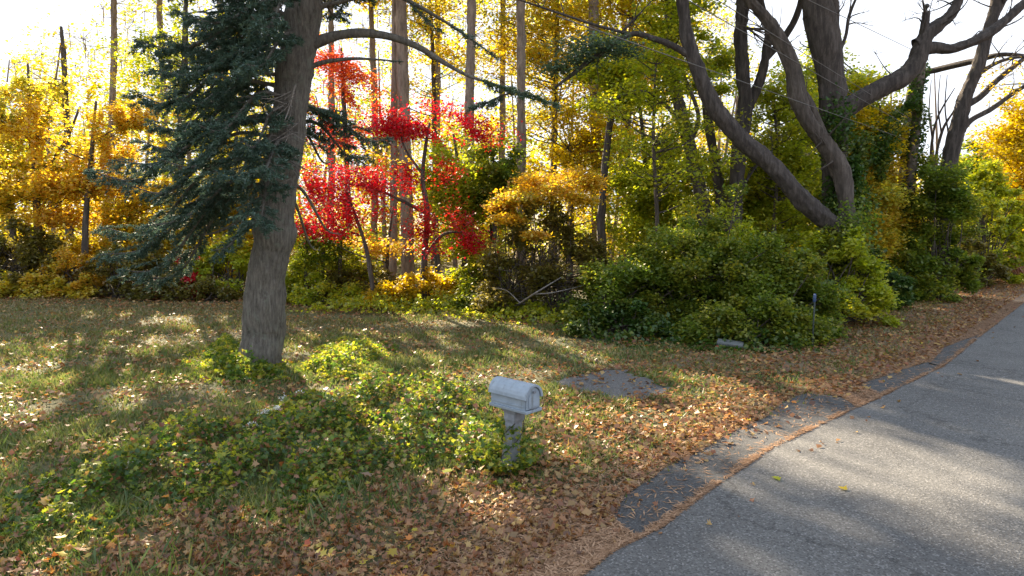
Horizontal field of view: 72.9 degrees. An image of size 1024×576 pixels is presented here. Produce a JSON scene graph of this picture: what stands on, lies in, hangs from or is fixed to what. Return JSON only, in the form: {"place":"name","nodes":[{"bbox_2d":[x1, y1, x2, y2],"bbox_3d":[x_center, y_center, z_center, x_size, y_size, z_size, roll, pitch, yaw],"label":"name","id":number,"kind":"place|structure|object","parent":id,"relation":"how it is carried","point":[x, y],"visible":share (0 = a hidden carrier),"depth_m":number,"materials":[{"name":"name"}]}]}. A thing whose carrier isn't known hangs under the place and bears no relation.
{"place":"outdoors","nodes":[
{"label":"outdoors","id":0,"kind":"place"},
{"bbox_2d":[0,0,781,169],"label":"distant woods","id":1,"kind":"object","parent":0,"point":[448,69],"visible":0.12,"depth_m":50.45,"materials":[{"name":"yellow plant"}]},
{"bbox_2d":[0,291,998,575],"bbox_3d":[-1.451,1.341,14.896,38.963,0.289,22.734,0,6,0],"label":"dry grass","id":2,"kind":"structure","parent":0,"point":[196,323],"depth_m":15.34,"materials":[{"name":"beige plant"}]},
{"bbox_2d":[0,215,1023,575],"bbox_3d":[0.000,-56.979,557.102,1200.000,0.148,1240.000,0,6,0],"label":"ground","id":3,"kind":"structure","parent":0,"point":[316,387],"depth_m":11.34,"materials":[{"name":"green plant"}]},
{"bbox_2d":[0,213,79,296],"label":"shrub","id":4,"kind":"object","parent":3,"relation":"on","point":[28,252],"visible":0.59,"depth_m":24.78,"materials":[{"name":"green plant"}]},
{"bbox_2d":[0,269,98,299],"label":"shrub","id":5,"kind":"object","parent":3,"relation":"on","point":[82,292],"visible":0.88,"depth_m":23.98,"materials":[{"name":"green plant"}]},
{"bbox_2d":[0,64,115,271],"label":"maple tree","id":6,"kind":"object","parent":3,"relation":"on","point":[7,200],"visible":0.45,"depth_m":26.26,"materials":[{"name":"yellow plant"}]},
{"bbox_2d":[13,242,108,298],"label":"shrub","id":7,"kind":"object","parent":3,"relation":"on","point":[69,260],"visible":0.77,"depth_m":24.33,"materials":[{"name":"yellow plant"}]},
{"bbox_2d":[0,26,142,242],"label":"oak tree","id":8,"kind":"object","parent":3,"relation":"on","point":[58,85],"visible":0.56,"depth_m":34.98,"materials":[{"name":"yellow plant"}]},
{"bbox_2d":[0,86,186,271],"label":"maple tree","id":9,"kind":"object","parent":3,"relation":"on","point":[50,216],"visible":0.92,"depth_m":24.77,"materials":[{"name":"yellow plant"}]},
{"bbox_2d":[107,0,117,241],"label":"tall tree","id":10,"kind":"object","parent":3,"relation":"on","point":[113,36],"visible":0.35,"depth_m":39.37,"materials":[{"name":"beige plant"}]},
{"bbox_2d":[71,240,178,298],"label":"shrub","id":11,"kind":"object","parent":3,"relation":"on","point":[118,287],"visible":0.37,"depth_m":24.52,"materials":[{"name":"green plant"}]},
{"bbox_2d":[46,167,217,276],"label":"maple tree","id":12,"kind":"object","parent":3,"relation":"on","point":[129,210],"visible":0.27,"depth_m":27.84,"materials":[{"name":"yellow plant"}]},
{"bbox_2d":[89,0,274,271],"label":"maple tree","id":13,"kind":"object","parent":3,"relation":"on","point":[138,61],"visible":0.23,"depth_m":29.89,"materials":[{"name":"yellow plant"}]},
{"bbox_2d":[120,272,243,301],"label":"shrub","id":14,"kind":"object","parent":3,"relation":"on","point":[207,285],"visible":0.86,"depth_m":23.77,"materials":[{"name":"green plant"}]},
{"bbox_2d":[0,421,424,575],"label":"tall grass","id":15,"kind":"structure","parent":3,"relation":"on","point":[167,543],"depth_m":6.62,"materials":[{"name":"green plant"}]},
{"bbox_2d":[181,229,252,295],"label":"shrub","id":16,"kind":"object","parent":3,"relation":"on","point":[240,261],"visible":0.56,"depth_m":24.60,"materials":[{"name":"green plant"}]},
{"bbox_2d":[152,128,323,280],"bbox_3d":[-10.733,-3.466,27.617,6.483,7.283,5.555,3,7,25],"label":"maple tree","id":17,"kind":"object","parent":3,"relation":"on","point":[248,237],"visible":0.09,"depth_m":26.69,"materials":[{"name":"yellow plant"}]},
{"bbox_2d":[176,332,304,384],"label":"tree base vines","id":18,"kind":"object","parent":3,"relation":"on","point":[218,348],"visible":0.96,"depth_m":12.98,"materials":[{"name":"green plant"}]},
{"bbox_2d":[0,368,536,560],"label":"caught leaves","id":19,"kind":"object","parent":3,"relation":"on","point":[43,501],"visible":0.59,"depth_m":8.17,"materials":[{"name":"brown plant"}]},
{"bbox_2d":[0,364,541,560],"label":"ground cover","id":20,"kind":"object","parent":3,"relation":"on","point":[222,454],"visible":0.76,"depth_m":8.20,"materials":[{"name":"green plant"}]},
{"bbox_2d":[82,0,562,367],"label":"spruce tree","id":21,"kind":"object","parent":3,"relation":"on","point":[241,58],"visible":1,"depth_m":13.00,"materials":[{"name":"green plant"}]},
{"bbox_2d":[296,230,356,280],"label":"sapling","id":22,"kind":"object","parent":3,"relation":"on","point":[324,255],"visible":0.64,"depth_m":23.61,"materials":[{"name":"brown plant"}]},
{"bbox_2d":[286,279,368,305],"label":"shrub","id":23,"kind":"object","parent":3,"relation":"on","point":[304,297],"visible":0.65,"depth_m":22.84,"materials":[{"name":"green plant"}]},
{"bbox_2d":[285,247,380,297],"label":"shrub","id":24,"kind":"object","parent":3,"relation":"on","point":[299,270],"visible":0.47,"depth_m":23.79,"materials":[{"name":"green plant"}]},
{"bbox_2d":[280,335,399,382],"bbox_3d":[-3.297,1.246,14.399,2.018,0.522,4.483,0,6,0],"label":"vine patch","id":25,"kind":"object","parent":3,"relation":"on","point":[351,345],"visible":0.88,"depth_m":13.77,"materials":[{"name":"green plant"}]},
{"bbox_2d":[313,224,367,288],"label":"sapling","id":26,"kind":"object","parent":3,"relation":"on","point":[346,247],"visible":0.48,"depth_m":23.71,"materials":[{"name":"brown plant"}]},
{"bbox_2d":[307,34,395,260],"bbox_3d":[-6.941,-5.018,28.875,5.447,10.390,4.242,0,6,0],"label":"maple tree","id":27,"kind":"object","parent":3,"relation":"on","point":[344,75],"visible":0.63,"depth_m":28.03,"materials":[{"name":"brown plant"}]},
{"bbox_2d":[326,0,385,250],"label":"tall tree","id":28,"kind":"object","parent":3,"relation":"on","point":[331,100],"visible":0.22,"depth_m":38.22,"materials":[{"name":"beige plant"}]},
{"bbox_2d":[308,261,408,299],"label":"shrub","id":29,"kind":"object","parent":3,"relation":"on","point":[334,275],"visible":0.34,"depth_m":23.57,"materials":[{"name":"green plant"}]},
{"bbox_2d":[304,144,433,279],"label":"maple tree","id":30,"kind":"object","parent":3,"relation":"on","point":[382,247],"visible":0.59,"depth_m":25.82,"materials":[{"name":"yellow plant"}]},
{"bbox_2d":[353,0,391,261],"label":"tall tree","id":31,"kind":"object","parent":3,"relation":"on","point":[372,44],"visible":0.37,"depth_m":39.02,"materials":[{"name":"beige plant"}]},
{"bbox_2d":[389,0,397,280],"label":"straight tree","id":32,"kind":"object","parent":3,"relation":"on","point":[392,265],"visible":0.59,"depth_m":28.94,"materials":[{"name":"beige plant"}]},
{"bbox_2d":[395,0,414,285],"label":"straight tree","id":33,"kind":"object","parent":3,"relation":"on","point":[402,82],"visible":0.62,"depth_m":28.25,"materials":[{"name":"beige plant"}]},
{"bbox_2d":[353,266,473,306],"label":"shrub","id":34,"kind":"object","parent":3,"relation":"on","point":[404,287],"visible":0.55,"depth_m":22.16,"materials":[{"name":"yellow plant"}]},
{"bbox_2d":[294,90,550,298],"bbox_3d":[-3.540,-2.748,22.173,9.594,7.037,5.072,1,6,9],"label":"japanese maple tree","id":35,"kind":"object","parent":3,"relation":"on","point":[389,127],"visible":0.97,"depth_m":22.10,"materials":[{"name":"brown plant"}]},
{"bbox_2d":[386,0,459,264],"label":"tall tree","id":36,"kind":"object","parent":3,"relation":"on","point":[437,69],"visible":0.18,"depth_m":39.57,"materials":[{"name":"beige plant"}]},
{"bbox_2d":[287,287,565,324],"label":"weeds","id":37,"kind":"object","parent":3,"relation":"on","point":[518,314],"visible":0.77,"depth_m":20.82,"materials":[{"name":"green plant"}]},
{"bbox_2d":[356,0,514,271],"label":"oak tree","id":38,"kind":"object","parent":3,"relation":"on","point":[418,22],"visible":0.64,"depth_m":33.79,"materials":[{"name":"yellow plant"}]},
{"bbox_2d":[0,388,900,575],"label":"fallen leaves","id":39,"kind":"object","parent":3,"relation":"on","point":[342,569],"depth_m":6.52,"materials":[{"name":"brown plant"}]},
{"bbox_2d":[403,124,528,279],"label":"maple tree","id":40,"kind":"object","parent":3,"relation":"on","point":[436,197],"visible":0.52,"depth_m":24.94,"materials":[{"name":"green plant"}]},
{"bbox_2d":[420,0,515,252],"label":"tall tree","id":41,"kind":"object","parent":3,"relation":"on","point":[502,110],"visible":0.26,"depth_m":38.52,"materials":[{"name":"beige plant"}]},
{"bbox_2d":[464,0,476,261],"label":"straight tree","id":42,"kind":"object","parent":3,"relation":"on","point":[470,52],"visible":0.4,"depth_m":26.62,"materials":[{"name":"beige plant"}]},
{"bbox_2d":[0,315,954,575],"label":"bright fallen leaves","id":43,"kind":"object","parent":3,"relation":"on","point":[306,545],"visible":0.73,"depth_m":7.09,"materials":[{"name":"yellow plant"}]},
{"bbox_2d":[435,248,520,306],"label":"shrub","id":44,"kind":"object","parent":3,"relation":"on","point":[467,275],"visible":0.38,"depth_m":22.28,"materials":[{"name":"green plant"}]},
{"bbox_2d":[0,0,960,268],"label":"distant trunks","id":45,"kind":"object","parent":3,"relation":"on","point":[54,60],"visible":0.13,"depth_m":46.51,"materials":[{"name":"beige plant"}]},
{"bbox_2d":[449,285,525,313],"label":"shrub","id":46,"kind":"object","parent":3,"relation":"on","point":[460,301],"visible":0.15,"depth_m":21.07,"materials":[{"name":"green plant"}]},
{"bbox_2d":[458,131,538,247],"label":"holly tree","id":47,"kind":"object","parent":3,"relation":"on","point":[500,172],"visible":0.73,"depth_m":24.30,"materials":[{"name":"green plant"}]},
{"bbox_2d":[0,57,1023,267],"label":"distant woods","id":48,"kind":"object","parent":3,"relation":"on","point":[388,154],"visible":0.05,"depth_m":41.74,"materials":[{"name":"yellow plant"}]},
{"bbox_2d":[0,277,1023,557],"bbox_3d":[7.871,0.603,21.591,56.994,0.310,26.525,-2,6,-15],"label":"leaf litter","id":49,"kind":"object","parent":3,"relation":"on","point":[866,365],"visible":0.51,"depth_m":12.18,"materials":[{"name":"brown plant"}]},
{"bbox_2d":[488,376,542,475],"bbox_3d":[0.035,1.620,8.056,0.603,1.114,0.318,6,8,43],"label":"mailbox","id":50,"kind":"object","parent":3,"relation":"on","point":[516,401],"visible":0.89,"depth_m":7.95,"materials":[{"name":"grey plastic"}]},
{"bbox_2d":[471,420,544,474],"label":"creeper vine","id":51,"kind":"object","parent":50,"relation":"attached to","point":[529,458],"visible":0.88,"depth_m":7.95,"materials":[{"name":"green plant"}]},
{"bbox_2d":[516,0,526,280],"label":"straight tree","id":52,"kind":"object","parent":3,"relation":"on","point":[521,45],"visible":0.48,"depth_m":27.15,"materials":[{"name":"beige plant"}]},
{"bbox_2d":[445,0,620,267],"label":"oak tree","id":53,"kind":"object","parent":3,"relation":"on","point":[549,25],"visible":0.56,"depth_m":31.70,"materials":[{"name":"yellow plant"}]},
{"bbox_2d":[493,245,586,313],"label":"bush","id":54,"kind":"object","parent":3,"relation":"on","point":[515,288],"visible":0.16,"depth_m":20.76,"materials":[{"name":"brown plant"}]},
{"bbox_2d":[463,160,617,315],"bbox_3d":[0.915,-1.427,20.440,4.700,4.616,3.502,0,6,0],"label":"shrub","id":55,"kind":"object","parent":3,"relation":"on","point":[534,185],"visible":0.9,"depth_m":20.09,"materials":[{"name":"yellow plant"}]},
{"bbox_2d":[504,90,650,283],"bbox_3d":[2.885,-4.048,28.865,7.212,8.273,5.310,2,7,20],"label":"oak tree","id":56,"kind":"object","parent":3,"relation":"on","point":[581,140],"visible":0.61,"depth_m":28.19,"materials":[{"name":"yellow plant"}]},
{"bbox_2d":[588,0,600,258],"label":"straight tree","id":57,"kind":"object","parent":3,"relation":"on","point":[594,6],"visible":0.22,"depth_m":29.00,"materials":[{"name":"beige plant"}]},
{"bbox_2d":[552,31,664,261],"bbox_3d":[3.394,-4.334,24.900,3.957,9.634,4.031,3,7,28],"label":"maple tree","id":58,"kind":"object","parent":3,"relation":"on","point":[609,71],"visible":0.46,"depth_m":24.13,"materials":[{"name":"green plant"}]},
{"bbox_2d":[562,296,675,337],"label":"shrub","id":59,"kind":"object","parent":3,"relation":"on","point":[574,327],"visible":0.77,"depth_m":16.88,"materials":[{"name":"green plant"}]},
{"bbox_2d":[542,0,719,257],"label":"maple tree","id":60,"kind":"object","parent":3,"relation":"on","point":[611,10],"visible":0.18,"depth_m":29.59,"materials":[{"name":"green plant"}]},
{"bbox_2d":[552,251,713,337],"bbox_3d":[3.273,0.063,17.997,4.389,2.160,3.608,0,6,0],"label":"shrub","id":61,"kind":"object","parent":3,"relation":"on","point":[604,282],"visible":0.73,"depth_m":17.45,"materials":[{"name":"green plant"}]},
{"bbox_2d":[582,107,723,258],"bbox_3d":[5.346,-3.269,26.460,5.844,7.155,5.033,-2,7,-20],"label":"maple tree","id":62,"kind":"object","parent":3,"relation":"on","point":[639,211],"visible":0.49,"depth_m":25.36,"materials":[{"name":"green plant"}]},
{"bbox_2d":[287,299,1023,575],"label":"needle drift","id":63,"kind":"object","parent":3,"relation":"on","point":[589,561],"visible":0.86,"depth_m":6.98,"materials":[{"name":"brown plant"}]},
{"bbox_2d":[575,19,757,231],"bbox_3d":[4.673,-3.641,21.113,5.634,9.032,3.994,0,6,0],"label":"maple tree","id":64,"kind":"object","parent":3,"relation":"on","point":[676,79],"visible":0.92,"depth_m":20.98,"materials":[{"name":"green plant"}]},
{"bbox_2d":[605,0,735,225],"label":"locust tree","id":65,"kind":"object","parent":3,"relation":"on","point":[670,13],"visible":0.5,"depth_m":22.61,"materials":[{"name":"green plant"}]},
{"bbox_2d":[519,0,864,321],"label":"leaning tree","id":66,"kind":"object","parent":3,"relation":"on","point":[808,205],"visible":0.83,"depth_m":18.71,"materials":[{"name":"brown wood"}]},
{"bbox_2d":[806,191,885,288],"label":"ivy vine","id":67,"kind":"object","parent":66,"relation":"attached to","point":[870,237],"visible":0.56,"depth_m":18.78,"materials":[{"name":"green plant"}]},
{"bbox_2d":[555,303,848,353],"bbox_3d":[4.082,0.788,17.404,7.762,0.773,4.952,4,7,34],"label":"bush","id":68,"kind":"object","parent":3,"relation":"on","point":[630,332],"visible":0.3,"depth_m":15.75,"materials":[{"name":"green plant"}]},
{"bbox_2d":[635,197,780,305],"bbox_3d":[5.497,-0.737,19.514,5.249,3.689,3.208,0,6,0],"label":"shrub","id":69,"kind":"object","parent":3,"relation":"on","point":[741,230],"visible":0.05,"depth_m":19.03,"materials":[{"name":"green plant"}]},
{"bbox_2d":[609,180,815,322],"bbox_3d":[5.105,-0.822,18.142,5.602,3.987,4.166,0,6,0],"label":"shrub","id":70,"kind":"object","parent":3,"relation":"on","point":[701,248],"visible":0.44,"depth_m":17.47,"materials":[{"name":"green plant"}]},
{"bbox_2d":[681,34,760,235],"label":"locust tree","id":71,"kind":"object","parent":3,"relation":"on","point":[725,58],"visible":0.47,"depth_m":23.95,"materials":[{"name":"green plant"}]},
{"bbox_2d":[614,393,855,534],"bbox_3d":[3.126,2.057,9.059,1.023,0.050,6.474,6,8,43],"label":"road shoulder","id":72,"kind":"object","parent":3,"relation":"on","point":[717,470],"visible":0.74,"depth_m":8.40},
{"bbox_2d":[680,138,822,255],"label":"maple tree","id":73,"kind":"object","parent":3,"relation":"on","point":[751,201],"visible":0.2,"depth_m":24.46,"materials":[{"name":"green plant"}]},
{"bbox_2d":[669,287,845,347],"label":"shrub","id":74,"kind":"object","parent":3,"relation":"on","point":[729,317],"visible":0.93,"depth_m":15.77,"materials":[{"name":"green plant"}]},
{"bbox_2d":[725,0,801,236],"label":"forked tree","id":75,"kind":"object","parent":3,"relation":"on","point":[748,94],"visible":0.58,"depth_m":21.78,"materials":[{"name":"brown plant"}]},
{"bbox_2d":[719,68,821,250],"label":"maple tree","id":76,"kind":"object","parent":3,"relation":"on","point":[788,152],"visible":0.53,"depth_m":22.86,"materials":[{"name":"green plant"}]},
{"bbox_2d":[712,231,862,339],"bbox_3d":[6.695,-0.075,17.388,3.689,2.669,3.011,0,6,0],"label":"shrub","id":77,"kind":"object","parent":3,"relation":"on","point":[811,267],"visible":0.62,"depth_m":16.77,"materials":[{"name":"green plant"}]},
{"bbox_2d":[728,0,873,225],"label":"twisted tree","id":78,"kind":"object","parent":3,"relation":"on","point":[809,119],"visible":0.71,"depth_m":19.71,"materials":[{"name":"brown plant"}]},
{"bbox_2d":[750,30,911,162],"bbox_3d":[12.375,-4.856,26.607,7.329,10.293,5.250,-1,6,-13],"label":"maple tree","id":79,"kind":"object","parent":3,"relation":"on","point":[853,74],"visible":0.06,"depth_m":25.69,"materials":[{"name":"green plant"}]},
{"bbox_2d":[785,223,904,327],"bbox_3d":[8.779,-0.340,18.708,3.501,2.808,2.535,0,6,0],"label":"shrub","id":80,"kind":"object","parent":3,"relation":"on","point":[876,290],"visible":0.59,"depth_m":18.41,"materials":[{"name":"green plant"}]},
{"bbox_2d":[864,244,919,310],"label":"shrub","id":81,"kind":"object","parent":3,"relation":"on","point":[901,284],"visible":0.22,"depth_m":21.68,"materials":[{"name":"green plant"}]},
{"bbox_2d":[847,72,937,246],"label":"maple tree","id":82,"kind":"object","parent":3,"relation":"on","point":[897,165],"visible":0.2,"depth_m":24.74,"materials":[{"name":"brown plant"}]},
{"bbox_2d":[861,91,925,182],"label":"ivy vine","id":83,"kind":"object","parent":82,"relation":"attached to","point":[879,160],"visible":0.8,"depth_m":23.94,"materials":[{"name":"green plant"}]},
{"bbox_2d":[858,170,942,263],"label":"maple tree","id":84,"kind":"object","parent":3,"relation":"on","point":[890,203],"visible":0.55,"depth_m":23.84,"materials":[{"name":"brown plant"}]},
{"bbox_2d":[862,362,938,392],"bbox_3d":[7.266,1.659,12.756,3.361,0.050,0.626,-5,8,-40],"label":"road shoulder","id":85,"kind":"object","parent":3,"relation":"on","point":[875,384],"visible":0.65,"depth_m":12.62},
{"bbox_2d":[795,0,1023,209],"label":"ash tree","id":86,"kind":"object","parent":3,"relation":"on","point":[826,43],"visible":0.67,"depth_m":20.19,"materials":[{"name":"brown plant"}]},
{"bbox_2d":[812,82,887,231],"bbox_3d":[10.029,-3.475,20.540,2.496,5.043,1.604,-3,7,-29],"label":"ivy vine","id":87,"kind":"object","parent":86,"relation":"attached to","point":[859,148],"visible":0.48,"depth_m":20.32,"materials":[{"name":"green plant"}]},
{"bbox_2d":[897,3,930,254],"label":"tree trunk","id":88,"kind":"object","parent":3,"relation":"on","point":[914,147],"visible":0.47,"depth_m":24.99,"materials":[{"name":"brown wood"}]},
{"bbox_2d":[556,15,906,139],"bbox_3d":[7.415,-4.567,17.316,0.017,0.117,20.538,5,8,41],"label":"power line","id":89,"kind":"object","parent":88,"relation":"attached to","point":[702,67],"visible":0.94,"depth_m":12.64,"materials":[{"name":"grey metal"}]},
{"bbox_2d":[896,59,933,254],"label":"ivy vine","id":90,"kind":"object","parent":88,"relation":"attached to","point":[920,112],"visible":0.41,"depth_m":24.85,"materials":[{"name":"green plant"}]},
{"bbox_2d":[885,249,965,303],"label":"shrub","id":91,"kind":"object","parent":3,"relation":"on","point":[941,287],"visible":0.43,"depth_m":23.45,"materials":[{"name":"green plant"}]},
{"bbox_2d":[885,150,991,299],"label":"ivy column","id":92,"kind":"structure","parent":3,"relation":"on","point":[938,186],"depth_m":23.98,"materials":[{"name":"green plant"}]},
{"bbox_2d":[930,335,979,365],"bbox_3d":[10.321,1.321,15.894,0.496,0.050,5.896,5,8,41],"label":"road shoulder","id":93,"kind":"object","parent":3,"relation":"on","point":[947,351],"visible":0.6,"depth_m":15.09},
{"bbox_2d":[897,52,1023,252],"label":"bare tree","id":94,"kind":"object","parent":3,"relation":"on","point":[954,65],"visible":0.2,"depth_m":26.76,"materials":[{"name":"brown wood"}]},
{"bbox_2d":[923,234,1012,288],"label":"shrub","id":95,"kind":"object","parent":3,"relation":"on","point":[1000,271],"visible":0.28,"depth_m":27.75,"materials":[{"name":"green plant"}]},
{"bbox_2d":[940,133,1010,182],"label":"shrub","id":96,"kind":"object","parent":3,"relation":"on","point":[969,162],"visible":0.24,"depth_m":40.69,"materials":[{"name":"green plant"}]},
{"bbox_2d":[930,0,1023,254],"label":"bare tree","id":97,"kind":"object","parent":3,"relation":"on","point":[961,122],"visible":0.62,"depth_m":24.78,"materials":[{"name":"brown plant"}]},
{"bbox_2d":[950,156,1023,283],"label":"shrub","id":98,"kind":"object","parent":3,"relation":"on","point":[994,190],"visible":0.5,"depth_m":29.31,"materials":[{"name":"green plant"}]},
{"bbox_2d":[958,170,1023,249],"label":"shrub","id":99,"kind":"object","parent":3,"relation":"on","point":[1017,206],"visible":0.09,"depth_m":32.84,"materials":[{"name":"green plant"}]},
{"bbox_2d":[962,73,1023,229],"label":"maple tree","id":100,"kind":"object","parent":3,"relation":"on","point":[1008,136],"visible":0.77,"depth_m":34.63,"materials":[{"name":"yellow plant"}]},
{"bbox_2d":[0,0,1023,214],"label":"sky","id":101,"kind":"structure","parent":0,"point":[15,15],"materials":[{"name":"white"}]},
{"bbox_2d":[554,370,669,400],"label":"stone slab","id":102,"kind":"structure","parent":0,"point":[615,385],"depth_m":12.26,"materials":[{"name":"grey stone"}]},
{"bbox_2d":[581,303,1023,575],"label":"road","id":103,"kind":"structure","parent":0,"point":[928,469],"depth_m":7.32,"materials":[{"name":"grey asphalt"}]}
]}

